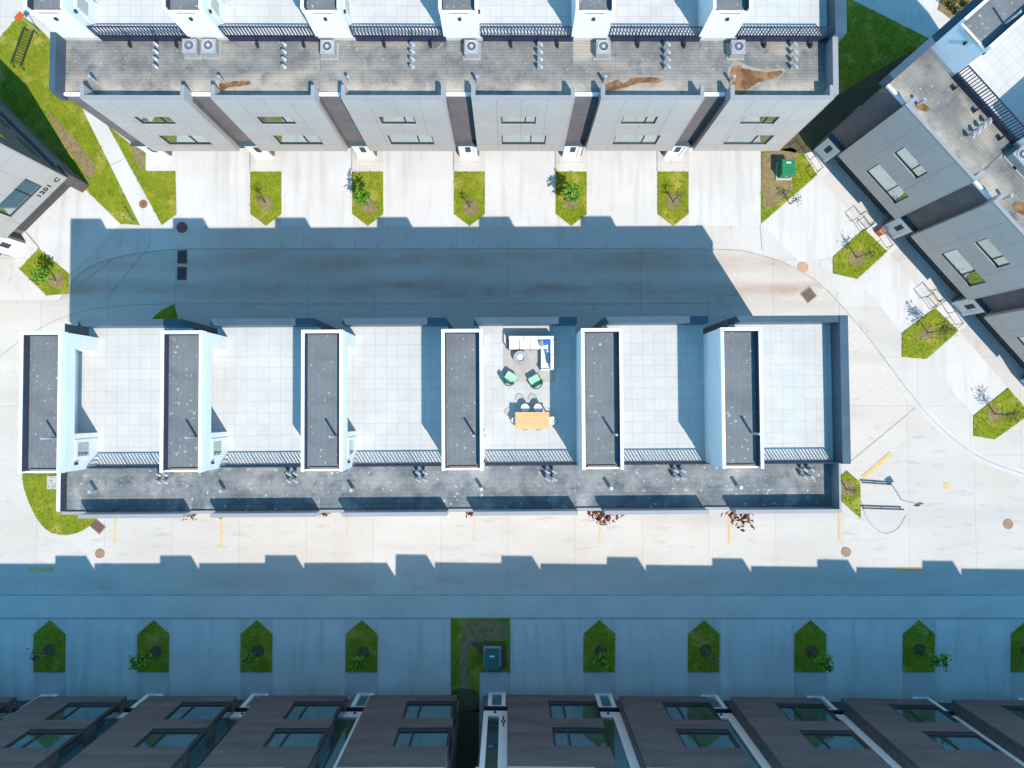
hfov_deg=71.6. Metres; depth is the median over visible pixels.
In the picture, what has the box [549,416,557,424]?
dining chair
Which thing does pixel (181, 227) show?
manhole cover
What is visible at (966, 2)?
shrub
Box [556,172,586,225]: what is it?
lawn
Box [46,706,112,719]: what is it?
window
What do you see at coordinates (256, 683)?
walkway
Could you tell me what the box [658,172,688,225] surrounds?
lawn
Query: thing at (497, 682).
walkway
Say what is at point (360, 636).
lawn
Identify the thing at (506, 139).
window
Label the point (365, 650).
mulch
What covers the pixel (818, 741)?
window
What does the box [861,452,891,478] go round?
parking line
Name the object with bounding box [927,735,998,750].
window
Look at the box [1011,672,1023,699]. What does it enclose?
walkway
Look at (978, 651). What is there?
driveway
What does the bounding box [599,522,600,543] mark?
parking line
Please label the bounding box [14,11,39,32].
sign post
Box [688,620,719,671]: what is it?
lawn
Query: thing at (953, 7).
shrub
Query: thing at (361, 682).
walkway
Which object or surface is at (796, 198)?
young tree
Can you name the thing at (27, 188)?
window
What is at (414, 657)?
driveway
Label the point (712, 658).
young tree
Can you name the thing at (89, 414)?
townhouse
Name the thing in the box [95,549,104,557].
manhole cover
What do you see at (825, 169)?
walkway
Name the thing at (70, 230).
driveway
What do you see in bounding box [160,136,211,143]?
window
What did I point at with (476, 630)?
mulch
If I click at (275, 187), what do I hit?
lawn
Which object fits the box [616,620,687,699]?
driveway
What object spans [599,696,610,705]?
door
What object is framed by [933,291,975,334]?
walkway
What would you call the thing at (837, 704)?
door
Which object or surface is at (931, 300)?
handrail
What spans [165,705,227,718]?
window
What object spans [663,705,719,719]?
window
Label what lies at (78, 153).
mulch
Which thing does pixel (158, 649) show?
mulch
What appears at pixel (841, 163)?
garage door
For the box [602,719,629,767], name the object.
stair window
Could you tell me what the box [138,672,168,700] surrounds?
walkway
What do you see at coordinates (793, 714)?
window
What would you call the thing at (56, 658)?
lawn
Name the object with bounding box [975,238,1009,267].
window
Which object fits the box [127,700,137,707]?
garage door
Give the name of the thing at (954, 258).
window
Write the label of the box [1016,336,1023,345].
window
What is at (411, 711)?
window
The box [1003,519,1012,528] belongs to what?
manhole cover
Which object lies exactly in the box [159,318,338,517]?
townhouse
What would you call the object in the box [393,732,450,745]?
window
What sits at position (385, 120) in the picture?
window
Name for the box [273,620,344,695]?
driveway
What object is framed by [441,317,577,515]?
townhouse
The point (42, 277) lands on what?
young tree
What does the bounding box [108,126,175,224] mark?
lawn
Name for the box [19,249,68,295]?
lawn
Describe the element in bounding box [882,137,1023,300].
townhouse
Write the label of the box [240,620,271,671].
lawn
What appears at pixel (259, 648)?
mulch
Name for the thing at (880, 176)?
window
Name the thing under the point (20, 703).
garage door
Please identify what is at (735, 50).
condenser
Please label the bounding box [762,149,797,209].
mulch
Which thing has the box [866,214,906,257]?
walkway
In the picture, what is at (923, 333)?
mulch
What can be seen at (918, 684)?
walkway
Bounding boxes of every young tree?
[26,648,49,666]
[27,267,56,284]
[127,651,156,669]
[241,650,258,666]
[252,191,265,202]
[349,652,364,672]
[352,183,372,206]
[561,179,583,203]
[593,652,610,671]
[669,189,684,201]
[705,650,718,671]
[790,193,801,205]
[811,651,833,673]
[846,487,858,496]
[856,244,879,259]
[919,649,951,671]
[927,320,957,342]
[994,405,1021,422]
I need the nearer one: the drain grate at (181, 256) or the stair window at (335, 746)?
the stair window at (335, 746)
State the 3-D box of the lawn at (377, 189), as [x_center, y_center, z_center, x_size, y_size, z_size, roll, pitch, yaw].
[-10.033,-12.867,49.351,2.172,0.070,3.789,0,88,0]
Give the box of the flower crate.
[875,227,885,236]
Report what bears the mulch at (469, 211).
on the lawn at (474, 194)
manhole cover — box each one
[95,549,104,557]
[139,199,147,207]
[176,222,186,232]
[798,262,808,272]
[841,547,850,556]
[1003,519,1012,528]
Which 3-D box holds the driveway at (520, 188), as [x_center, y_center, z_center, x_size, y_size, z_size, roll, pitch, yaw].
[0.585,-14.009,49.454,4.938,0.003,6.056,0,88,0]
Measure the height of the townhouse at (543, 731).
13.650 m
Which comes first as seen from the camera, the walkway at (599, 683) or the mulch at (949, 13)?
the walkway at (599, 683)
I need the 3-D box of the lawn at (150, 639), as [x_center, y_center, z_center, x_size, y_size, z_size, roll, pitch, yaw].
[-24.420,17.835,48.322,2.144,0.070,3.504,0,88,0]
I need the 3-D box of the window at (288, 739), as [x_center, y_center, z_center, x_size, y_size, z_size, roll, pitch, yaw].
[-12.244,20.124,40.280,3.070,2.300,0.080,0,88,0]
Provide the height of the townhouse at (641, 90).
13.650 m
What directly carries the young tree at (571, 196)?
on the lawn at (566, 176)
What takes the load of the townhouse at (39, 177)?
on the ground at (930, 390)
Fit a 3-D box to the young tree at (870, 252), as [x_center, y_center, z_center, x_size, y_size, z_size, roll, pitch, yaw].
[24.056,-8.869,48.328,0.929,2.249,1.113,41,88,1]
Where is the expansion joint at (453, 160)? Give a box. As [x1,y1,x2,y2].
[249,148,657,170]
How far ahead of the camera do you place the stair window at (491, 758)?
41.39 m
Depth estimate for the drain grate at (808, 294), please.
49.31 m
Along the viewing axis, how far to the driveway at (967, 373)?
49.22 m
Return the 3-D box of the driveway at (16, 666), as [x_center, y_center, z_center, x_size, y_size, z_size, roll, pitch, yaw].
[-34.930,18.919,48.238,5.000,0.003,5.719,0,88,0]
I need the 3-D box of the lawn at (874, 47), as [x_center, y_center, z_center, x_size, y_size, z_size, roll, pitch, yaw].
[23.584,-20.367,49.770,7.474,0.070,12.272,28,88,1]
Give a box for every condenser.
[182,39,202,59]
[201,39,221,59]
[320,40,338,60]
[463,40,480,60]
[593,40,610,60]
[726,40,745,60]
[1003,145,1023,169]
[1012,163,1023,179]
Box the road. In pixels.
[0,249,948,553]
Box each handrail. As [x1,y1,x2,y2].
[794,144,822,176]
[850,211,874,231]
[863,222,892,253]
[921,289,944,308]
[932,300,963,330]
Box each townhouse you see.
[0,100,88,256]
[0,695,137,767]
[0,697,31,719]
[18,319,217,518]
[23,0,244,156]
[56,694,244,767]
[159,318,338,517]
[162,0,350,157]
[186,694,350,767]
[300,0,456,157]
[301,317,452,516]
[317,693,458,767]
[438,0,574,156]
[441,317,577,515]
[476,692,616,767]
[561,0,704,156]
[575,316,709,514]
[595,694,753,767]
[662,0,846,156]
[701,695,889,767]
[703,315,850,513]
[806,696,1023,767]
[813,0,1023,219]
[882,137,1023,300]
[912,697,1023,765]
[951,288,1023,368]
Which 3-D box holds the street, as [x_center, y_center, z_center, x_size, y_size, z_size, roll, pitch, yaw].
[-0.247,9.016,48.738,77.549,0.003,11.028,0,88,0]
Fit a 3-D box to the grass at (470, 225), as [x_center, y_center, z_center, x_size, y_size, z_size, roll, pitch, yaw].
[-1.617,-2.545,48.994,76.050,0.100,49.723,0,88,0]
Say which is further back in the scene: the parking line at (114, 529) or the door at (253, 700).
the parking line at (114, 529)
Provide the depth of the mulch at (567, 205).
49.36 m
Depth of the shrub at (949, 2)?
49.73 m
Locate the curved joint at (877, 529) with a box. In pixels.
[861,501,905,533]
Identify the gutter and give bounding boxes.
[0,390,1023,617]
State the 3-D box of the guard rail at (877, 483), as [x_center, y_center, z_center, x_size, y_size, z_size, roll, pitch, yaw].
[25.029,6.822,48.816,1.939,0.275,0.110,4,88,0]
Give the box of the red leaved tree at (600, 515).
[587,511,623,525]
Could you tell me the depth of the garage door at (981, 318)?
48.96 m
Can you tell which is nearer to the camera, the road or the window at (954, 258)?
the window at (954, 258)
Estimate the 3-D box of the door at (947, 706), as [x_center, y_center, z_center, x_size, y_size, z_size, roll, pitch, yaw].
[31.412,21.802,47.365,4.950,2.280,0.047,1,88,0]
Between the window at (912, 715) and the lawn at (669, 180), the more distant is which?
the lawn at (669, 180)
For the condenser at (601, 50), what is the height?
0.678 m
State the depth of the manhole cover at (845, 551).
48.76 m
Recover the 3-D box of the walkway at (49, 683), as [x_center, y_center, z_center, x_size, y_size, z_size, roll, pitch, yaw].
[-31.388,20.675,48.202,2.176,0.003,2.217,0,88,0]
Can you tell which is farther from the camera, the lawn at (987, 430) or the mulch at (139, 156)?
the mulch at (139, 156)
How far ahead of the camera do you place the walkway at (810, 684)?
48.49 m
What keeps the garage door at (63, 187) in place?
in the townhouse at (39, 177)
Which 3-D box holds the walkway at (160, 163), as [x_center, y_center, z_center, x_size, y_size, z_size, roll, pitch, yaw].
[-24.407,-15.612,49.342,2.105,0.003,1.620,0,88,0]
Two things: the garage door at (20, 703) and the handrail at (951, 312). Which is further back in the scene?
the handrail at (951, 312)
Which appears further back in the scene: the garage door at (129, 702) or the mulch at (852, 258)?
the mulch at (852, 258)
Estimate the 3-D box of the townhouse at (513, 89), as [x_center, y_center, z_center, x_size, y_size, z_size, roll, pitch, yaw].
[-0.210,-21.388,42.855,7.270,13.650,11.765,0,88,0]
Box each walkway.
[34,672,64,698]
[47,476,55,488]
[84,112,160,224]
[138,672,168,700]
[146,151,175,170]
[241,672,271,699]
[346,672,376,699]
[480,672,509,704]
[584,672,614,698]
[688,672,719,697]
[795,672,825,697]
[805,151,837,180]
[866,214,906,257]
[903,672,934,700]
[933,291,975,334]
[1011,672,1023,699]
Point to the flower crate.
(879, 232)
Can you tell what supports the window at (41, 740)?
in the townhouse at (47, 731)
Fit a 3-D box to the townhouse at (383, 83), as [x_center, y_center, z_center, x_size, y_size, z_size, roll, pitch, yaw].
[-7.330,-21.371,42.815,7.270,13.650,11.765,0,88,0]
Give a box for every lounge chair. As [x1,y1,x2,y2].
[502,371,516,385]
[528,374,542,388]
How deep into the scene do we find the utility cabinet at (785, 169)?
48.57 m
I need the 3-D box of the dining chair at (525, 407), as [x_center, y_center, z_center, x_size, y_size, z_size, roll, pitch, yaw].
[0.713,1.279,38.684,0.507,0.796,0.499,0,88,0]
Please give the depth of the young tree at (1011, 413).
47.33 m
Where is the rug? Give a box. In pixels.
[503,347,554,381]
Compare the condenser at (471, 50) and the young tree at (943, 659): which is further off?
the young tree at (943, 659)
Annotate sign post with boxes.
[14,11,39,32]
[902,500,923,506]
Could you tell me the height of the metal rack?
0.524 m
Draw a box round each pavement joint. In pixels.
[0,226,1023,618]
[25,159,122,248]
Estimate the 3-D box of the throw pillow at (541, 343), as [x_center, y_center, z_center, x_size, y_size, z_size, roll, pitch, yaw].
[1.603,-2.227,38.573,0.240,0.200,0.400,-11,117,-1]
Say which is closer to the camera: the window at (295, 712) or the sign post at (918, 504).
the window at (295, 712)
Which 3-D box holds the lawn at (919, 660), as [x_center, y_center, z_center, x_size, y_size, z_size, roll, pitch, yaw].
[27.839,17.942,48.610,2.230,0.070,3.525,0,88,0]
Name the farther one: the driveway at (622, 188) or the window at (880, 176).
the driveway at (622, 188)
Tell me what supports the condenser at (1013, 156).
on the townhouse at (967, 241)
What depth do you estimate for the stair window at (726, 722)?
41.67 m
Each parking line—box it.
[114,518,115,541]
[220,519,221,547]
[346,517,347,535]
[473,514,475,540]
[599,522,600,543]
[728,515,729,542]
[838,513,840,539]
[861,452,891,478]
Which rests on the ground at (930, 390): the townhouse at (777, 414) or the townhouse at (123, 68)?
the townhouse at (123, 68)
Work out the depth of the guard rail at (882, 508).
48.64 m
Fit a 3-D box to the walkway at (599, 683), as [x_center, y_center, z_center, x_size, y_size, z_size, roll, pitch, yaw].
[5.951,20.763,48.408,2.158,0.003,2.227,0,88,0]
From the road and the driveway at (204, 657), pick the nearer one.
the driveway at (204, 657)
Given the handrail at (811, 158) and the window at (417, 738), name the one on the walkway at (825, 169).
the handrail at (811, 158)
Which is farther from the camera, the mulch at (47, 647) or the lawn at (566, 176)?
the lawn at (566, 176)
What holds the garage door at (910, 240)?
in the townhouse at (967, 241)
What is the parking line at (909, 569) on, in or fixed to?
on the street
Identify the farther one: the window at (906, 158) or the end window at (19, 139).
the end window at (19, 139)
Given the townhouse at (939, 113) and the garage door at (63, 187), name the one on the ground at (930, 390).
the townhouse at (939, 113)
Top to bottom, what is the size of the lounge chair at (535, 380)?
0.748 m
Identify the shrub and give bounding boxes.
[940,0,955,6]
[947,1,961,10]
[960,0,970,6]
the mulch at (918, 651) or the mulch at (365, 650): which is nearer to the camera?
the mulch at (365, 650)
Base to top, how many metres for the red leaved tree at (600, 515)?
3.487 m
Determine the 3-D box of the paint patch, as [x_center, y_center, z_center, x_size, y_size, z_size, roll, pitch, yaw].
[30.006,7.001,48.952,0.416,0.001,0.420,0,88,0]
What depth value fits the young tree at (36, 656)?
47.07 m
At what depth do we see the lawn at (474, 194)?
49.37 m
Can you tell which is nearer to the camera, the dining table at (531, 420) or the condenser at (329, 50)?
the dining table at (531, 420)
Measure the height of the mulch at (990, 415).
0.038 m
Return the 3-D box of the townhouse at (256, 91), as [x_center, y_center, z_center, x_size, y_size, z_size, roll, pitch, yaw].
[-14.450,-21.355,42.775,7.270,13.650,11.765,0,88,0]
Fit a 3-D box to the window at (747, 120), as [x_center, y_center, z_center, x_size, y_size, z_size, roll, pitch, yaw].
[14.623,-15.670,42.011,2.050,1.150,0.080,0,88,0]
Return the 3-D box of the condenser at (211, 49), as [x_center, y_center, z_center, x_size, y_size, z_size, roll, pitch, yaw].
[-16.803,-18.726,39.563,1.000,0.678,1.000,0,88,0]
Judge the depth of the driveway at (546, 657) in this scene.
48.45 m
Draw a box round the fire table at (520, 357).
[513,351,527,364]
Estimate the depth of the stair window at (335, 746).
41.47 m
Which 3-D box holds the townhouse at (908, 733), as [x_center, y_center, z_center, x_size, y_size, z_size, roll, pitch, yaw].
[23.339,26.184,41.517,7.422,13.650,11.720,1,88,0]
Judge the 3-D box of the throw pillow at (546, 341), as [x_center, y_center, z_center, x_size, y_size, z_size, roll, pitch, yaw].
[1.875,-2.293,38.576,0.380,0.200,0.340,-17,117,-1]
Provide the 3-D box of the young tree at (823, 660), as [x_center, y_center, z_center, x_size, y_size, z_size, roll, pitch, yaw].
[20.522,18.292,47.372,1.263,2.449,1.286,20,88,0]
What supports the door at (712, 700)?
in the townhouse at (777, 732)
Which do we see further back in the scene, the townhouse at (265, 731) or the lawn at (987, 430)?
the lawn at (987, 430)
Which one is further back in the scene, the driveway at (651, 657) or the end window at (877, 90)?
the driveway at (651, 657)
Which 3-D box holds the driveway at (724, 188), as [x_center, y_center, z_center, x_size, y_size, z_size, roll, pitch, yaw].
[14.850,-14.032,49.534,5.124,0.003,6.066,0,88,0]
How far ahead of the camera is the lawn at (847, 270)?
49.38 m
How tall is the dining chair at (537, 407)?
0.796 m
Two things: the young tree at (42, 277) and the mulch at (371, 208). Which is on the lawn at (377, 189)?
the mulch at (371, 208)
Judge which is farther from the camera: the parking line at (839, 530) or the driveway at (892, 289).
the driveway at (892, 289)
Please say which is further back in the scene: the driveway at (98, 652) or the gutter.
the gutter
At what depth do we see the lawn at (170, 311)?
48.99 m
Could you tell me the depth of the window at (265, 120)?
42.05 m
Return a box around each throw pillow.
[539,339,543,346]
[543,339,549,344]
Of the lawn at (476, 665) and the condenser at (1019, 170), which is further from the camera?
the lawn at (476, 665)
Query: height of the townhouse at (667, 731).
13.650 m
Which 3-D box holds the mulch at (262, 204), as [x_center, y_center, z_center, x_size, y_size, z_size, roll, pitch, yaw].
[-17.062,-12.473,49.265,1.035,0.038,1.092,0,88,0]
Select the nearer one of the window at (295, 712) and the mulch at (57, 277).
the window at (295, 712)
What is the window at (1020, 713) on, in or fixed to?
in the townhouse at (998, 724)
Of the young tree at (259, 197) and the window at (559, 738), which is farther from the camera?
the young tree at (259, 197)
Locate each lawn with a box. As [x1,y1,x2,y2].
[0,17,139,224]
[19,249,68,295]
[22,473,96,534]
[33,620,64,671]
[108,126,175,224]
[137,620,168,671]
[152,304,177,318]
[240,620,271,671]
[250,172,280,225]
[346,620,376,671]
[352,172,382,225]
[451,618,509,711]
[454,172,484,224]
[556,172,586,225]
[583,620,614,671]
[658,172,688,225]
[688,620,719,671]
[761,149,816,222]
[782,0,927,147]
[794,620,825,671]
[833,230,886,278]
[841,471,860,517]
[902,308,957,358]
[903,620,934,671]
[973,388,1023,438]
[1011,623,1023,671]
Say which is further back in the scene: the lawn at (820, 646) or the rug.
the lawn at (820, 646)
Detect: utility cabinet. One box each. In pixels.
[484,646,500,669]
[775,159,795,179]
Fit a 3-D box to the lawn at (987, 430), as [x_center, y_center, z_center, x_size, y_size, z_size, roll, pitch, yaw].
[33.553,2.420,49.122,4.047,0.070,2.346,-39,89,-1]
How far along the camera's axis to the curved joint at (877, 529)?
48.84 m
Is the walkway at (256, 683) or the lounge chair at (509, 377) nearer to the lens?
the lounge chair at (509, 377)
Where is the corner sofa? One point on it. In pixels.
(522, 343)
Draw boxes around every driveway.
[0,620,33,699]
[21,187,118,273]
[66,620,136,699]
[170,620,239,699]
[176,148,249,225]
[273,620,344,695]
[281,147,351,225]
[378,620,450,694]
[383,151,453,225]
[485,151,555,225]
[510,620,583,694]
[587,151,657,225]
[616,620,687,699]
[689,147,760,225]
[721,620,793,700]
[762,179,864,261]
[828,620,901,701]
[858,255,933,332]
[927,332,1007,414]
[936,620,1009,702]
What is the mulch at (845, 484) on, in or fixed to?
on the lawn at (857, 499)
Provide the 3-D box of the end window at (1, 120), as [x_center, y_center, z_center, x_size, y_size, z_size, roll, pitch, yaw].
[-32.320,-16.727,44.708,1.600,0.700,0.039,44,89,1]
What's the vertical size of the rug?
0.014 m
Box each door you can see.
[16,183,69,230]
[17,700,31,707]
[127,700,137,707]
[246,696,258,706]
[356,696,368,705]
[492,695,501,704]
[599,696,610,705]
[706,697,720,707]
[830,702,840,709]
[838,160,887,213]
[907,237,957,290]
[938,703,951,710]
[976,314,1023,367]
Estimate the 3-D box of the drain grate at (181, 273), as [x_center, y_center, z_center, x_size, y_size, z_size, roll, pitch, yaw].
[-22.836,-7.647,49.112,0.660,0.029,0.920,0,88,0]
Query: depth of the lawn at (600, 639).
48.45 m
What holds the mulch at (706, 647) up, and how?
on the lawn at (703, 640)
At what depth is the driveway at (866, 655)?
48.57 m
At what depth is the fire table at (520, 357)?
38.76 m
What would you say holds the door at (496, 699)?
in the townhouse at (543, 731)
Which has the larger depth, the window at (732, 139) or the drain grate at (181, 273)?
the drain grate at (181, 273)
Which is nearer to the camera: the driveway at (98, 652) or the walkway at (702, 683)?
the driveway at (98, 652)
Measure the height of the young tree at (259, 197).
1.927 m
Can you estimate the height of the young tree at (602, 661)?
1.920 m
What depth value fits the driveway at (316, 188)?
49.36 m
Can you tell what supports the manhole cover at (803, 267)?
on the ground at (930, 390)
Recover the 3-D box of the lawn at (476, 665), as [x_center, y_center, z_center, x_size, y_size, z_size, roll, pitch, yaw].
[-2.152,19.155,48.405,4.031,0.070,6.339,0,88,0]
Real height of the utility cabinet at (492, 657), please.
1.012 m
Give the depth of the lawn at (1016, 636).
48.60 m
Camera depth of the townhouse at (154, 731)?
40.97 m
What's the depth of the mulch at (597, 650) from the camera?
48.43 m
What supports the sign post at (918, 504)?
on the street
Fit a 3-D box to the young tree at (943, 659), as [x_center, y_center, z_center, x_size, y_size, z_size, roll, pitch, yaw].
[28.208,18.335,47.446,1.332,2.393,1.161,0,88,0]
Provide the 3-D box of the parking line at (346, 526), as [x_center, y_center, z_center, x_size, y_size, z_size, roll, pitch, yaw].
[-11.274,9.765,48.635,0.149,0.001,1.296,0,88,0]
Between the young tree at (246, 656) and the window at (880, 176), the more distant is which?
the young tree at (246, 656)
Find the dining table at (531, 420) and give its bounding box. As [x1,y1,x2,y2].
[515,412,548,428]
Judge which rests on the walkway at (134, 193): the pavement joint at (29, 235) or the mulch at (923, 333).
the pavement joint at (29, 235)
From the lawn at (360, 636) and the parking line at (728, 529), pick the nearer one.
the lawn at (360, 636)
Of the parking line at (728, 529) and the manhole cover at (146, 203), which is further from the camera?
the manhole cover at (146, 203)
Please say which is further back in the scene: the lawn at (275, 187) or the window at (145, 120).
the lawn at (275, 187)
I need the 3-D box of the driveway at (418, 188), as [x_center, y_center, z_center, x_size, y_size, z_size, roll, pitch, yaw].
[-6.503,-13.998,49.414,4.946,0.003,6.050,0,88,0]
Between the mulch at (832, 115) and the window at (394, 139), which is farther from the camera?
the mulch at (832, 115)
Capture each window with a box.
[0,118,10,128]
[0,179,40,216]
[5,733,77,747]
[15,136,39,157]
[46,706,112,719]
[56,719,120,767]
[134,733,201,746]
[135,117,175,123]
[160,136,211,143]
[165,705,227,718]
[186,719,238,767]
[257,117,295,123]
[263,732,325,746]
[273,135,322,143]
[283,705,340,718]
[317,718,356,767]
[379,117,415,123]
[387,135,433,143]
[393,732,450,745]
[402,704,454,717]
[485,717,498,767]
[501,117,535,123]
[502,135,545,143]
[549,704,600,718]
[552,731,608,746]
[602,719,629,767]
[613,135,659,143]
[620,117,656,123]
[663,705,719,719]
[678,733,738,747]
[722,720,760,767]
[723,135,773,143]
[740,117,778,123]
[778,707,838,720]
[803,734,868,748]
[854,90,877,111]
[866,163,907,202]
[893,708,958,722]
[894,147,926,177]
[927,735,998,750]
[941,249,984,285]
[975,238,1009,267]
[1008,709,1023,719]
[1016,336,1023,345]
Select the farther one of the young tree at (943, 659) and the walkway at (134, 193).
the walkway at (134, 193)
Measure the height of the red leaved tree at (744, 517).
2.995 m
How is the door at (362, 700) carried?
in the townhouse at (396, 731)
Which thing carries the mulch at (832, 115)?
on the lawn at (874, 47)
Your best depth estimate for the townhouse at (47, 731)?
41.79 m
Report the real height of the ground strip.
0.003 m
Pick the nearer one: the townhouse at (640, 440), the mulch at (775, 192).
the townhouse at (640, 440)
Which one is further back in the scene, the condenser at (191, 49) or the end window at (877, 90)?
the end window at (877, 90)
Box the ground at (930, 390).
[0,0,1023,743]
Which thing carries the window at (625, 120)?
in the townhouse at (641, 90)
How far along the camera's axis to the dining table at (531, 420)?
38.31 m
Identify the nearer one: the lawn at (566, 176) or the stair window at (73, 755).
the stair window at (73, 755)
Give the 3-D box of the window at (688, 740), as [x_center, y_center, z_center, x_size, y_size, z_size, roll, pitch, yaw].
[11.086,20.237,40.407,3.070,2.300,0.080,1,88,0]
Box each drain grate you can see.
[90,519,105,534]
[177,250,186,263]
[177,267,186,279]
[801,287,816,302]
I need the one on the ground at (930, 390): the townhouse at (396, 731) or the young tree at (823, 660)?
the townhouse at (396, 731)
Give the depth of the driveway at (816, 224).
49.48 m
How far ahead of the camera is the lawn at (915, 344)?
49.23 m
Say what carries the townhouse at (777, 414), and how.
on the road
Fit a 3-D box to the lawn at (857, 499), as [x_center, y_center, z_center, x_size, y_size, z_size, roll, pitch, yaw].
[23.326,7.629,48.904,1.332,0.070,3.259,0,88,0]
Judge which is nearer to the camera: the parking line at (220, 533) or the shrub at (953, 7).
the parking line at (220, 533)
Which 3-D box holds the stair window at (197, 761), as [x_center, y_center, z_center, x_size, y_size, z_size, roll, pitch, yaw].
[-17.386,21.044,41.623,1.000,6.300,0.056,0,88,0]
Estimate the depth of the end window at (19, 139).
44.59 m
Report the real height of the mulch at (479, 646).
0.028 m
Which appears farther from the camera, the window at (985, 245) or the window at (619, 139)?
the window at (619, 139)
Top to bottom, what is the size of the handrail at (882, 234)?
0.950 m
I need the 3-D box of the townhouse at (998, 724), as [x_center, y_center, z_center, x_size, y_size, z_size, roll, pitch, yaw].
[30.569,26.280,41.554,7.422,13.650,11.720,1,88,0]
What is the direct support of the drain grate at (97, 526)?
on the street
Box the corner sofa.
[507,336,553,370]
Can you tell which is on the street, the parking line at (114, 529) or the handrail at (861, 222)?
the parking line at (114, 529)
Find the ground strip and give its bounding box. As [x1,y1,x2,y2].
[459,709,478,767]
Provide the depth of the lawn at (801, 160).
49.53 m
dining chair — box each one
[521,403,529,411]
[533,403,542,411]
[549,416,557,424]
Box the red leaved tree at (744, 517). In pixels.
[721,511,754,531]
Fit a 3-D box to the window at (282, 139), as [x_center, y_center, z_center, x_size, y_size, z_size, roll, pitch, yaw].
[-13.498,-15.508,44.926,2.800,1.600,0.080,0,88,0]
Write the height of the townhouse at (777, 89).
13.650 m
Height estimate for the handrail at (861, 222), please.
0.950 m
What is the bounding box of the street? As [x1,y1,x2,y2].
[0,435,1023,594]
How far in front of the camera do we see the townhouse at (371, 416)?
39.03 m
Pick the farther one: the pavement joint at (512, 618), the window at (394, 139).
the pavement joint at (512, 618)
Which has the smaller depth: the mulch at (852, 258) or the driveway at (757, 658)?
the driveway at (757, 658)
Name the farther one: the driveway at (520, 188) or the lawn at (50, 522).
the driveway at (520, 188)
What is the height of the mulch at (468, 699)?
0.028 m
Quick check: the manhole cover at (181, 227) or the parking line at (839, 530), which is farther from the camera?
the manhole cover at (181, 227)
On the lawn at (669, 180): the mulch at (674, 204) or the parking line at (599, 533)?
the mulch at (674, 204)
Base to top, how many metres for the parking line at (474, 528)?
0.001 m
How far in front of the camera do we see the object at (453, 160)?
49.47 m
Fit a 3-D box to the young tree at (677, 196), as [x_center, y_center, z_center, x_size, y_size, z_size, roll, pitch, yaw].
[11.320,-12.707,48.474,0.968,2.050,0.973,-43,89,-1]
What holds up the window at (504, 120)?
in the townhouse at (513, 89)
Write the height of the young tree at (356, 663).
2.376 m
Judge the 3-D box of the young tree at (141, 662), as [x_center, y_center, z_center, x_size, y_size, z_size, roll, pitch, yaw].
[-24.423,18.208,47.143,1.359,2.415,1.218,0,88,0]
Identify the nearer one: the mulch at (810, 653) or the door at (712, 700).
the door at (712, 700)
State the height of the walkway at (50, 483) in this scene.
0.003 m
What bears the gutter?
on the street
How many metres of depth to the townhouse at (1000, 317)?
46.01 m
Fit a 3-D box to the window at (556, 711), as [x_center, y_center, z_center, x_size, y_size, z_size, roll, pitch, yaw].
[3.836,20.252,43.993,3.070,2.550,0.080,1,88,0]
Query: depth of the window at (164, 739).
40.11 m
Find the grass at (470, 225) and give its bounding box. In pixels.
[0,1,1023,691]
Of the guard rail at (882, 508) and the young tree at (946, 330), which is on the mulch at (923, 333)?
the young tree at (946, 330)
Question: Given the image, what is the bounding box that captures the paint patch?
[944,482,949,488]
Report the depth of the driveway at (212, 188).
49.32 m
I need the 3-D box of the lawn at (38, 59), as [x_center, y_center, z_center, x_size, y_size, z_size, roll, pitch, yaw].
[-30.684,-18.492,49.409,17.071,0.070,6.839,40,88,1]
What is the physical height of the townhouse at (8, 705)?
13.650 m
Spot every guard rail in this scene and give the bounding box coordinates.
[862,482,890,484]
[862,507,903,509]
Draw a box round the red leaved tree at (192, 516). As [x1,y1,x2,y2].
[183,514,195,520]
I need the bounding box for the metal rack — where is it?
[10,27,37,70]
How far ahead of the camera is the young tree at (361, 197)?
47.20 m
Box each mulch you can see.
[43,643,54,656]
[47,111,95,176]
[48,272,64,289]
[130,146,144,169]
[149,645,161,657]
[251,644,263,655]
[259,196,272,211]
[357,646,369,657]
[361,200,376,214]
[451,688,478,712]
[459,620,506,688]
[461,199,478,214]
[469,641,506,670]
[563,193,578,208]
[594,645,606,657]
[665,193,680,209]
[699,644,711,656]
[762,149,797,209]
[782,50,914,153]
[805,645,817,657]
[841,480,854,496]
[848,250,864,266]
[914,644,925,655]
[919,327,934,340]
[938,0,971,18]
[987,406,1001,420]
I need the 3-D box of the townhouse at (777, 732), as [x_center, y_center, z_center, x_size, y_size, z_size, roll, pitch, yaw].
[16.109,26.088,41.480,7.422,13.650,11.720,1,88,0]
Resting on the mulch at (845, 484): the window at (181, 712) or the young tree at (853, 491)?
the young tree at (853, 491)
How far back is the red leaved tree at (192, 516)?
46.75 m

